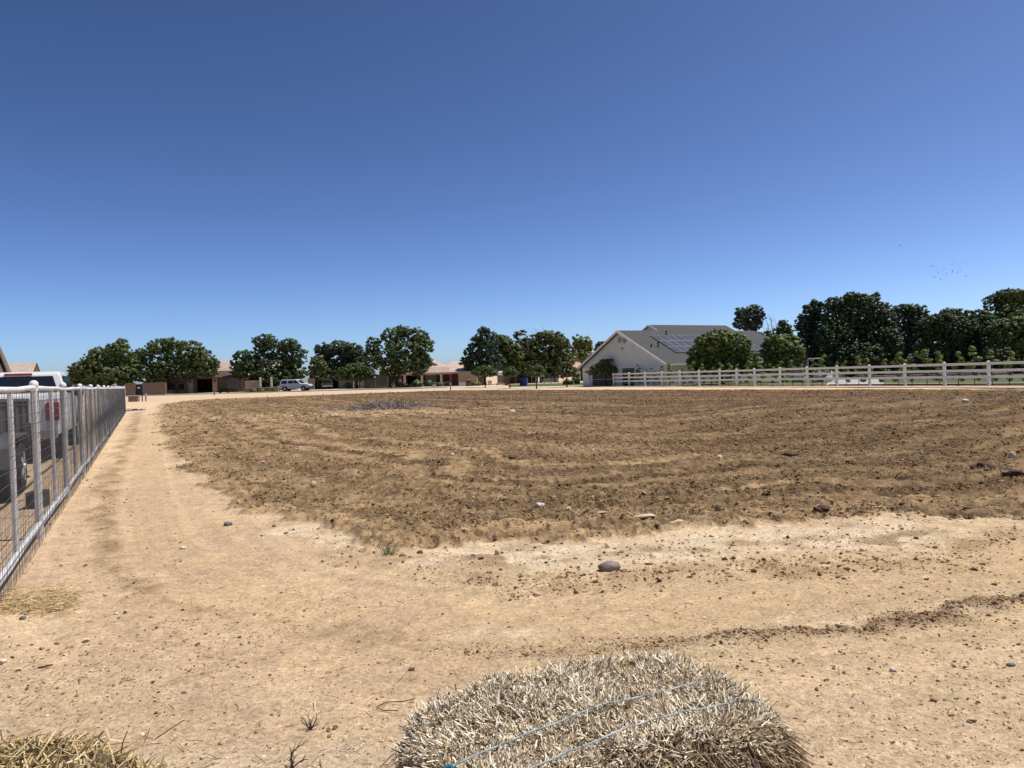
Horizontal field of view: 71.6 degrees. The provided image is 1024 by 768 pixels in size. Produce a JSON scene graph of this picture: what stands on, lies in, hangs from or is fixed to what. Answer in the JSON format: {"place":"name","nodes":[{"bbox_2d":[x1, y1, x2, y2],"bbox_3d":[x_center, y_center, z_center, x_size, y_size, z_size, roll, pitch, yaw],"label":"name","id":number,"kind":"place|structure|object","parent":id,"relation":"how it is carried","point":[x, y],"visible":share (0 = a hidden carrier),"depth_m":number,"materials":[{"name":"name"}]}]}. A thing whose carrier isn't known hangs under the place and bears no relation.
{"place":"outdoors","nodes":[
{"label":"outdoors","id":0,"kind":"place"},
{"bbox_2d":[125,387,438,395],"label":"street","id":1,"kind":"structure","parent":0,"point":[272,391],"depth_m":110.53,"materials":[{"name":"asphalt"}]},
{"bbox_2d":[279,379,313,390],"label":"parked suv","id":2,"kind":"object","parent":1,"relation":"on","point":[287,384],"visible":0.97,"depth_m":112.16,"materials":[{"name":"silver metal"}]},
{"bbox_2d":[280,386,456,390],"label":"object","id":3,"kind":"structure","parent":0,"point":[369,388],"depth_m":116.66,"materials":[{"name":"concrete"}]},
{"bbox_2d":[497,371,502,384],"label":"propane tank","id":4,"kind":"object","parent":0,"point":[499,377],"visible":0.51,"depth_m":125.70,"materials":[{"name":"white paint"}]},
{"bbox_2d":[0,371,1023,767],"bbox_3d":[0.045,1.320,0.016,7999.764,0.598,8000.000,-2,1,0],"label":"ground","id":5,"kind":"structure","parent":0,"point":[192,499],"depth_m":5.71,"materials":[{"name":"soil"}]},
{"bbox_2d":[0,347,10,372],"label":"barn","id":6,"kind":"structure","parent":5,"relation":"on","point":[4,366],"depth_m":29.92,"materials":[{"name":"wood"}]},
{"bbox_2d":[0,399,32,501],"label":"utility trailer","id":7,"kind":"object","parent":5,"relation":"on","point":[6,465],"visible":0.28,"depth_m":10.99,"materials":[{"name":"grey paint"}]},
{"bbox_2d":[8,362,39,371],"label":"house","id":8,"kind":"structure","parent":5,"relation":"on","point":[25,367],"depth_m":69.62,"materials":[{"name":"tile"}]},
{"bbox_2d":[25,489,49,508],"bbox_3d":[-6.319,1.533,9.463,0.200,0.220,0.300,-2,1,-17],"label":"paver block","id":9,"kind":"object","parent":5,"relation":"on","point":[30,497],"depth_m":9.32,"materials":[{"name":"concrete"}]},
{"bbox_2d":[0,371,83,456],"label":"pickup truck","id":10,"kind":"object","parent":5,"relation":"on","point":[46,378],"visible":0.19,"depth_m":17.08,"materials":[{"name":"white paint"}]},
{"bbox_2d":[0,579,93,619],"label":"spilled straw","id":11,"kind":"object","parent":5,"relation":"on","point":[14,600],"visible":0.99,"depth_m":5.16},
{"bbox_2d":[0,380,125,598],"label":"pipe fence","id":12,"kind":"object","parent":5,"relation":"on","point":[110,411],"visible":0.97,"depth_m":8.09,"materials":[{"name":"metal"}]},
{"bbox_2d":[0,711,183,767],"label":"straw bale","id":13,"kind":"object","parent":5,"relation":"on","point":[53,751],"visible":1,"depth_m":1.94},
{"bbox_2d":[66,338,142,387],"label":"shade tree","id":14,"kind":"object","parent":5,"relation":"on","point":[109,366],"visible":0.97,"depth_m":116.64,"materials":[{"name":"green plant"}]},
{"bbox_2d":[125,383,135,394],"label":"garden wall","id":15,"kind":"structure","parent":5,"relation":"on","point":[130,388],"depth_m":113.99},
{"bbox_2d":[135,384,142,394],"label":"side gate","id":16,"kind":"structure","parent":15,"relation":"attached to","point":[138,389],"depth_m":114.09,"materials":[{"name":"black metal"}]},
{"bbox_2d":[128,396,139,401],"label":"utility box","id":17,"kind":"object","parent":5,"relation":"on","point":[133,398],"visible":0.87,"depth_m":77.72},
{"bbox_2d":[142,382,165,394],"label":"garden wall","id":18,"kind":"structure","parent":5,"relation":"on","point":[156,388],"depth_m":113.99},
{"bbox_2d":[129,337,219,393],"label":"shade tree","id":19,"kind":"object","parent":5,"relation":"on","point":[178,366],"visible":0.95,"depth_m":118.26,"materials":[{"name":"green plant"}]},
{"bbox_2d":[166,360,299,392],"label":"tan house","id":20,"kind":"structure","parent":5,"relation":"on","point":[223,379],"depth_m":125.63,"materials":[{"name":"paint"}]},
{"bbox_2d":[168,381,183,389],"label":"window","id":21,"kind":"structure","parent":20,"relation":"in","point":[170,386],"depth_m":124.44,"materials":[{"name":"black glass"}]},
{"bbox_2d":[197,379,212,391],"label":"garage door","id":22,"kind":"structure","parent":20,"relation":"in","point":[203,385],"depth_m":125.64,"materials":[{"name":"black metal"}]},
{"bbox_2d":[227,378,246,388],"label":"window","id":23,"kind":"structure","parent":20,"relation":"in","point":[231,383],"depth_m":126.94,"materials":[{"name":"glass"}]},
{"bbox_2d":[245,381,258,387],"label":"courtyard wall","id":24,"kind":"structure","parent":5,"relation":"on","point":[251,384],"depth_m":117.99,"materials":[{"name":"paint"}]},
{"bbox_2d":[245,387,278,391],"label":"planter wall","id":25,"kind":"structure","parent":5,"relation":"on","point":[267,389],"depth_m":116.20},
{"bbox_2d":[229,333,308,386],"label":"feathery tree","id":26,"kind":"object","parent":5,"relation":"on","point":[286,364],"visible":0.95,"depth_m":121.03,"materials":[{"name":"green plant"}]},
{"bbox_2d":[286,740,307,767],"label":"dead weed","id":27,"kind":"object","parent":5,"relation":"on","point":[292,765],"visible":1,"depth_m":2.83,"materials":[{"name":"plant"}]},
{"bbox_2d":[300,711,320,729],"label":"dead weed","id":28,"kind":"object","parent":5,"relation":"on","point":[310,726],"visible":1,"depth_m":3.15,"materials":[{"name":"plant"}]},
{"bbox_2d":[307,355,330,389],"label":"tree","id":29,"kind":"object","parent":5,"relation":"on","point":[319,368],"visible":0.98,"depth_m":123.09,"materials":[{"name":"green plant"}]},
{"bbox_2d":[314,379,338,388],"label":"driveway fence","id":30,"kind":"object","parent":5,"relation":"on","point":[335,384],"depth_m":132.00,"materials":[{"name":"black metal"}]},
{"bbox_2d":[321,379,332,388],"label":"parked suv","id":31,"kind":"object","parent":5,"relation":"on","point":[327,383],"visible":0.94,"depth_m":125.98,"materials":[{"name":"grey paint"}]},
{"bbox_2d":[313,340,364,378],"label":"shade tree","id":32,"kind":"object","parent":5,"relation":"on","point":[350,353],"visible":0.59,"depth_m":128.66,"materials":[{"name":"green plant"}]},
{"bbox_2d":[339,377,353,388],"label":"garden wall","id":33,"kind":"structure","parent":5,"relation":"on","point":[342,383],"depth_m":121.00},
{"bbox_2d":[333,362,375,387],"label":"shade tree","id":34,"kind":"object","parent":5,"relation":"on","point":[359,372],"visible":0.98,"depth_m":120.60,"materials":[{"name":"green plant"}]},
{"bbox_2d":[363,377,374,387],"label":"garden wall","id":35,"kind":"structure","parent":5,"relation":"on","point":[368,382],"depth_m":121.00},
{"bbox_2d":[375,374,387,387],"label":"garden wall","id":36,"kind":"structure","parent":5,"relation":"on","point":[381,381],"depth_m":121.00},
{"bbox_2d":[309,397,457,410],"bbox_3d":[-6.784,1.190,38.290,8.291,1.044,6.384,-2,1,0],"label":"brush pile","id":37,"kind":"object","parent":5,"relation":"on","point":[386,404],"visible":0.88,"depth_m":37.58,"materials":[{"name":"plant"}]},
{"bbox_2d":[378,543,401,556],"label":"green weed","id":38,"kind":"object","parent":5,"relation":"on","point":[388,549],"visible":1,"depth_m":6.28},
{"bbox_2d":[361,324,435,387],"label":"pecan tree","id":39,"kind":"object","parent":5,"relation":"on","point":[396,352],"visible":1,"depth_m":117.97,"materials":[{"name":"green plant"}]},
{"bbox_2d":[378,359,471,386],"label":"brick house","id":40,"kind":"structure","parent":5,"relation":"on","point":[444,374],"depth_m":130.01,"materials":[{"name":"beige tile"}]},
{"bbox_2d":[407,375,416,385],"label":"front door","id":41,"kind":"structure","parent":40,"relation":"in","point":[410,378],"depth_m":130.08,"materials":[{"name":"black wood"}]},
{"bbox_2d":[458,373,477,382],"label":"courtyard wall","id":42,"kind":"structure","parent":5,"relation":"on","point":[462,377],"depth_m":123.69,"materials":[{"name":"beige paint"}]},
{"bbox_2d":[443,385,504,387],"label":"gravel yard","id":43,"kind":"structure","parent":5,"relation":"on","point":[477,386],"depth_m":110.62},
{"bbox_2d":[458,326,506,384],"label":"broadleaf shade tree","id":44,"kind":"object","parent":5,"relation":"on","point":[478,355],"visible":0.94,"depth_m":127.43,"materials":[{"name":"green plant"}]},
{"bbox_2d":[470,365,498,387],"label":"young tree","id":45,"kind":"object","parent":5,"relation":"on","point":[482,371],"visible":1,"depth_m":96.33,"materials":[{"name":"green plant"}]},
{"bbox_2d":[489,331,524,380],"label":"shade tree","id":46,"kind":"object","parent":5,"relation":"on","point":[509,350],"visible":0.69,"depth_m":131.18,"materials":[{"name":"green plant"}]},
{"bbox_2d":[501,366,518,387],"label":"young tree","id":47,"kind":"object","parent":5,"relation":"on","point":[508,374],"visible":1,"depth_m":83.69,"materials":[{"name":"green plant"}]},
{"bbox_2d":[0,434,1023,767],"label":"stalk litter","id":48,"kind":"object","parent":5,"relation":"on","point":[342,668],"visible":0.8,"depth_m":3.79,"materials":[{"name":"plant"}]},
{"bbox_2d":[0,424,1023,767],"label":"grit and pebbles","id":49,"kind":"object","parent":5,"relation":"on","point":[532,666],"visible":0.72,"depth_m":3.75,"materials":[{"name":"gravel"}]},
{"bbox_2d":[0,424,1023,767],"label":"dark dirt crumbs","id":50,"kind":"object","parent":5,"relation":"on","point":[524,640],"visible":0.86,"depth_m":3.93,"materials":[{"name":"soil"}]},
{"bbox_2d":[503,368,534,383],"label":"brown house","id":51,"kind":"structure","parent":5,"relation":"on","point":[513,380],"depth_m":136.12,"materials":[{"name":"beige paint"}]},
{"bbox_2d":[512,330,526,342],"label":"airy tree","id":52,"kind":"object","parent":5,"relation":"on","point":[516,335],"visible":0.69,"depth_m":149.58,"materials":[{"name":"green plant"}]},
{"bbox_2d":[524,364,546,388],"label":"young tree","id":53,"kind":"object","parent":5,"relation":"on","point":[531,372],"visible":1,"depth_m":76.81,"materials":[{"name":"green plant"}]},
{"bbox_2d":[502,385,582,388],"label":"footpath","id":54,"kind":"structure","parent":5,"relation":"on","point":[539,386],"depth_m":86.16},
{"bbox_2d":[515,330,576,382],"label":"shade tree","id":55,"kind":"object","parent":5,"relation":"on","point":[532,349],"visible":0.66,"depth_m":134.18,"materials":[{"name":"green plant"}]},
{"bbox_2d":[540,331,576,381],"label":"shade tree","id":56,"kind":"object","parent":5,"relation":"on","point":[562,339],"visible":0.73,"depth_m":133.12,"materials":[{"name":"green plant"}]},
{"bbox_2d":[555,361,580,386],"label":"young tree","id":57,"kind":"object","parent":5,"relation":"on","point":[563,371],"visible":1,"depth_m":78.56,"materials":[{"name":"green plant"}]},
{"bbox_2d":[571,333,593,380],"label":"bright tree","id":58,"kind":"object","parent":5,"relation":"on","point":[582,346],"visible":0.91,"depth_m":139.44,"materials":[{"name":"green plant"}]},
{"bbox_2d":[149,390,1023,600],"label":"soil clods","id":59,"kind":"object","parent":5,"relation":"on","point":[733,558],"visible":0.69,"depth_m":11.16,"materials":[{"name":"soil"}]},
{"bbox_2d":[379,646,816,767],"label":"straw bale","id":60,"kind":"object","parent":5,"relation":"on","point":[661,710],"visible":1,"depth_m":2.00},
{"bbox_2d":[584,358,617,385],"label":"young tree","id":61,"kind":"object","parent":5,"relation":"on","point":[603,367],"visible":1,"depth_m":76.63,"materials":[{"name":"green plant"}]},
{"bbox_2d":[598,561,620,570],"bbox_3d":[0.767,1.438,5.598,0.188,0.085,0.091,-2,1,-12],"label":"river rock","id":62,"kind":"object","parent":5,"relation":"on","point":[609,565],"visible":1,"depth_m":5.57,"materials":[{"name":"stone"}]},
{"bbox_2d":[633,514,655,517],"bbox_3d":[1.364,1.374,7.384,0.286,0.038,0.070,-2,1,-14],"label":"flat stone","id":63,"kind":"object","parent":5,"relation":"on","point":[644,515],"visible":1,"depth_m":7.36,"materials":[{"name":"stone"}]},
{"bbox_2d":[577,325,810,385],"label":"gable house","id":64,"kind":"structure","parent":5,"relation":"on","point":[654,347],"depth_m":75.92,"materials":[{"name":"white"}]},
{"bbox_2d":[591,374,616,385],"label":"garage door","id":65,"kind":"structure","parent":64,"relation":"in","point":[609,378],"depth_m":78.95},
{"bbox_2d":[621,367,635,385],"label":"side door","id":66,"kind":"structure","parent":64,"relation":"in","point":[622,368],"depth_m":75.15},
{"bbox_2d":[418,592,1023,660],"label":"ridge clods","id":67,"kind":"object","parent":5,"relation":"on","point":[934,615],"visible":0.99,"depth_m":4.16,"materials":[{"name":"soil"}]},
{"bbox_2d":[731,304,766,332],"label":"tall tree","id":68,"kind":"object","parent":5,"relation":"on","point":[754,314],"visible":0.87,"depth_m":99.44,"materials":[{"name":"green plant"}]},
{"bbox_2d":[760,319,794,336],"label":"tall tree","id":69,"kind":"object","parent":5,"relation":"on","point":[783,327],"visible":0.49,"depth_m":97.58,"materials":[{"name":"green plant"}]},
{"bbox_2d":[781,451,798,456],"bbox_3d":[4.756,1.211,12.120,0.316,0.118,0.214,-2,1,0],"label":"dark clod","id":70,"kind":"object","parent":5,"relation":"on","point":[789,453],"visible":0.72,"depth_m":12.06,"materials":[{"name":"soil"}]},
{"bbox_2d":[793,298,835,377],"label":"grove tree","id":71,"kind":"object","parent":5,"relation":"on","point":[807,326],"visible":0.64,"depth_m":79.51,"materials":[{"name":"green plant"}]},
{"bbox_2d":[614,386,1023,387],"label":"verge","id":72,"kind":"structure","parent":5,"relation":"on","point":[839,386],"depth_m":46.86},
{"bbox_2d":[612,360,1023,385],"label":"rail fence","id":73,"kind":"object","parent":72,"relation":"on","point":[988,370],"visible":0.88,"depth_m":48.09,"materials":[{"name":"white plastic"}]},
{"bbox_2d":[813,505,829,510],"bbox_3d":[3.242,1.302,7.429,0.193,0.078,0.116,-2,1,0],"label":"dark clod","id":74,"kind":"object","parent":5,"relation":"on","point":[822,507],"visible":0.98,"depth_m":7.41,"materials":[{"name":"soil"}]},
{"bbox_2d":[970,462,995,468],"bbox_3d":[6.642,1.165,10.030,0.314,0.139,0.221,-2,1,0],"label":"dark clod","id":75,"kind":"object","parent":5,"relation":"on","point":[980,464],"visible":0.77,"depth_m":9.98,"materials":[{"name":"soil"}]},
{"bbox_2d":[1005,469,1023,475],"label":"dark clod","id":76,"kind":"object","parent":5,"relation":"on","point":[1013,472],"visible":0.98,"depth_m":8.95,"materials":[{"name":"soil"}]},
{"bbox_2d":[0,0,1023,387],"label":"sky","id":77,"kind":"structure","parent":0,"point":[221,175],"materials":[{"name":"blue"}]},
{"bbox_2d":[510,383,582,386],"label":"lawn","id":78,"kind":"structure","parent":0,"point":[545,384],"depth_m":101.55,"materials":[{"name":"green plant"}]},
{"bbox_2d":[681,380,827,384],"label":"lawn","id":79,"kind":"structure","parent":0,"point":[768,382],"depth_m":63.38,"materials":[{"name":"green plant"}]},
{"bbox_2d":[684,329,759,383],"bbox_3d":[19.586,-2.409,65.775,6.049,5.542,4.987,-1,1,35],"label":"orange tree","id":80,"kind":"object","parent":79,"relation":"on","point":[713,348],"visible":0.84,"depth_m":64.90,"materials":[{"name":"green plant"}]},
{"bbox_2d":[758,333,806,381],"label":"orange tree","id":81,"kind":"object","parent":79,"relation":"on","point":[787,347],"visible":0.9,"depth_m":65.52,"materials":[{"name":"green plant"}]},
{"bbox_2d":[829,379,883,383],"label":"driveway","id":82,"kind":"structure","parent":0,"point":[857,381],"depth_m":55.42,"materials":[{"name":"concrete"}]},
{"bbox_2d":[713,385,1023,385],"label":"planting strip","id":83,"kind":"object","parent":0,"point":[872,385],"visible":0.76,"depth_m":47.14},
{"bbox_2d":[722,363,733,385],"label":"young shrub","id":84,"kind":"object","parent":83,"relation":"on","point":[729,368],"visible":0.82,"depth_m":59.72,"materials":[{"name":"green plant"}]},
{"bbox_2d":[743,360,752,382],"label":"young shrub","id":85,"kind":"object","parent":83,"relation":"on","point":[746,372],"visible":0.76,"depth_m":57.70,"materials":[{"name":"green plant"}]},
{"bbox_2d":[755,358,765,382],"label":"young shrub","id":86,"kind":"object","parent":83,"relation":"on","point":[760,367],"visible":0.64,"depth_m":56.41,"materials":[{"name":"green plant"}]},
{"bbox_2d":[775,361,788,385],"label":"young shrub","id":87,"kind":"object","parent":83,"relation":"on","point":[782,371],"visible":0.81,"depth_m":54.37,"materials":[{"name":"green plant"}]},
{"bbox_2d":[785,360,799,385],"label":"young shrub","id":88,"kind":"object","parent":83,"relation":"on","point":[790,365],"visible":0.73,"depth_m":53.46,"materials":[{"name":"green plant"}]},
{"bbox_2d":[808,358,818,382],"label":"young shrub","id":89,"kind":"object","parent":83,"relation":"on","point":[812,366],"visible":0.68,"depth_m":51.65,"materials":[{"name":"green plant"}]},
{"bbox_2d":[815,354,829,385],"bbox_3d":[22.351,-0.987,51.062,0.949,2.376,0.943,-2,1,31],"label":"young shrub","id":90,"kind":"object","parent":83,"relation":"on","point":[819,364],"visible":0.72,"depth_m":50.95,"materials":[{"name":"green plant"}]},
{"bbox_2d":[840,361,850,385],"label":"young shrub","id":91,"kind":"object","parent":83,"relation":"on","point":[845,370],"visible":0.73,"depth_m":49.11,"materials":[{"name":"green plant"}]},
{"bbox_2d":[853,355,865,385],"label":"young shrub","id":92,"kind":"object","parent":83,"relation":"on","point":[858,362],"visible":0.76,"depth_m":48.23,"materials":[{"name":"green plant"}]},
{"bbox_2d":[879,359,890,382],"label":"young shrub","id":93,"kind":"object","parent":83,"relation":"on","point":[885,369],"visible":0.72,"depth_m":46.44,"materials":[{"name":"green plant"}]},
{"bbox_2d":[890,352,906,384],"bbox_3d":[24.889,-0.977,45.625,0.921,2.311,0.928,-2,1,-23],"label":"young shrub","id":94,"kind":"object","parent":83,"relation":"on","point":[898,363],"visible":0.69,"depth_m":45.57,"materials":[{"name":"green plant"}]},
{"bbox_2d":[901,351,918,381],"bbox_3d":[25.157,-0.954,44.793,0.666,2.286,1.113,-3,1,-38],"label":"young shrub","id":95,"kind":"object","parent":83,"relation":"on","point":[915,353],"visible":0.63,"depth_m":44.77,"materials":[{"name":"green plant"}]},
{"bbox_2d":[911,349,938,380],"bbox_3d":[25.578,-0.995,43.878,1.594,2.355,0.773,-1,1,36],"label":"young shrub","id":96,"kind":"object","parent":83,"relation":"on","point":[922,354],"visible":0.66,"depth_m":43.87,"materials":[{"name":"green plant"}]},
{"bbox_2d":[932,351,944,384],"bbox_3d":[25.954,-0.929,43.199,0.698,2.206,1.440,-2,1,26],"label":"young shrub","id":97,"kind":"object","parent":83,"relation":"on","point":[939,358],"visible":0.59,"depth_m":43.15,"materials":[{"name":"green plant"}]},
{"bbox_2d":[951,351,964,384],"bbox_3d":[26.519,-0.896,42.068,0.766,2.143,0.855,-2,1,-19],"label":"young shrub","id":98,"kind":"object","parent":83,"relation":"on","point":[957,354],"visible":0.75,"depth_m":41.97,"materials":[{"name":"green plant"}]},
{"bbox_2d":[963,345,983,384],"bbox_3d":[26.764,-1.043,41.271,0.946,2.428,0.953,-2,1,-2],"label":"young shrub","id":99,"kind":"object","parent":83,"relation":"on","point":[973,349],"visible":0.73,"depth_m":41.20,"materials":[{"name":"green plant"}]},
{"bbox_2d":[982,349,1000,384],"bbox_3d":[27.207,-0.911,40.386,0.856,2.142,0.862,-2,1,5],"label":"young shrub","id":100,"kind":"object","parent":83,"relation":"on","point":[990,352],"visible":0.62,"depth_m":40.31,"materials":[{"name":"green plant"}]},
{"bbox_2d":[1004,351,1014,384],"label":"young shrub","id":101,"kind":"object","parent":83,"relation":"on","point":[1007,366],"visible":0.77,"depth_m":39.47,"materials":[{"name":"green plant"}]},
{"bbox_2d":[830,371,1023,380],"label":"shade bed","id":102,"kind":"object","parent":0,"point":[916,375],"visible":0.12,"depth_m":68.61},
{"bbox_2d":[814,291,904,376],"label":"grove tree","id":103,"kind":"object","parent":102,"relation":"on","point":[845,325],"visible":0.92,"depth_m":75.17,"materials":[{"name":"green plant"}]},
{"bbox_2d":[889,303,931,373],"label":"grove tree","id":104,"kind":"object","parent":102,"relation":"on","point":[910,316],"visible":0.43,"depth_m":85.36,"materials":[{"name":"green plant"}]},
{"bbox_2d":[809,358,1014,375],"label":"hedge","id":105,"kind":"object","parent":102,"relation":"on","point":[913,360],"visible":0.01,"depth_m":83.55,"materials":[{"name":"green plant"}]},
{"bbox_2d":[911,307,1001,374],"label":"grove tree","id":106,"kind":"object","parent":102,"relation":"on","point":[951,329],"visible":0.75,"depth_m":71.26,"materials":[{"name":"green plant"}]},
{"bbox_2d":[980,315,1023,372],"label":"grove tree","id":107,"kind":"object","parent":102,"relation":"on","point":[1009,333],"visible":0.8,"depth_m":67.23,"materials":[{"name":"green plant"}]},
{"bbox_2d":[981,287,1023,368],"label":"grove tree","id":108,"kind":"object","parent":102,"relation":"on","point":[1008,303],"visible":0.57,"depth_m":82.88,"materials":[{"name":"green plant"}]},
{"bbox_2d":[884,379,1023,383],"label":"lawn","id":109,"kind":"structure","parent":0,"point":[967,381],"depth_m":47.26,"materials":[{"name":"green plant"}]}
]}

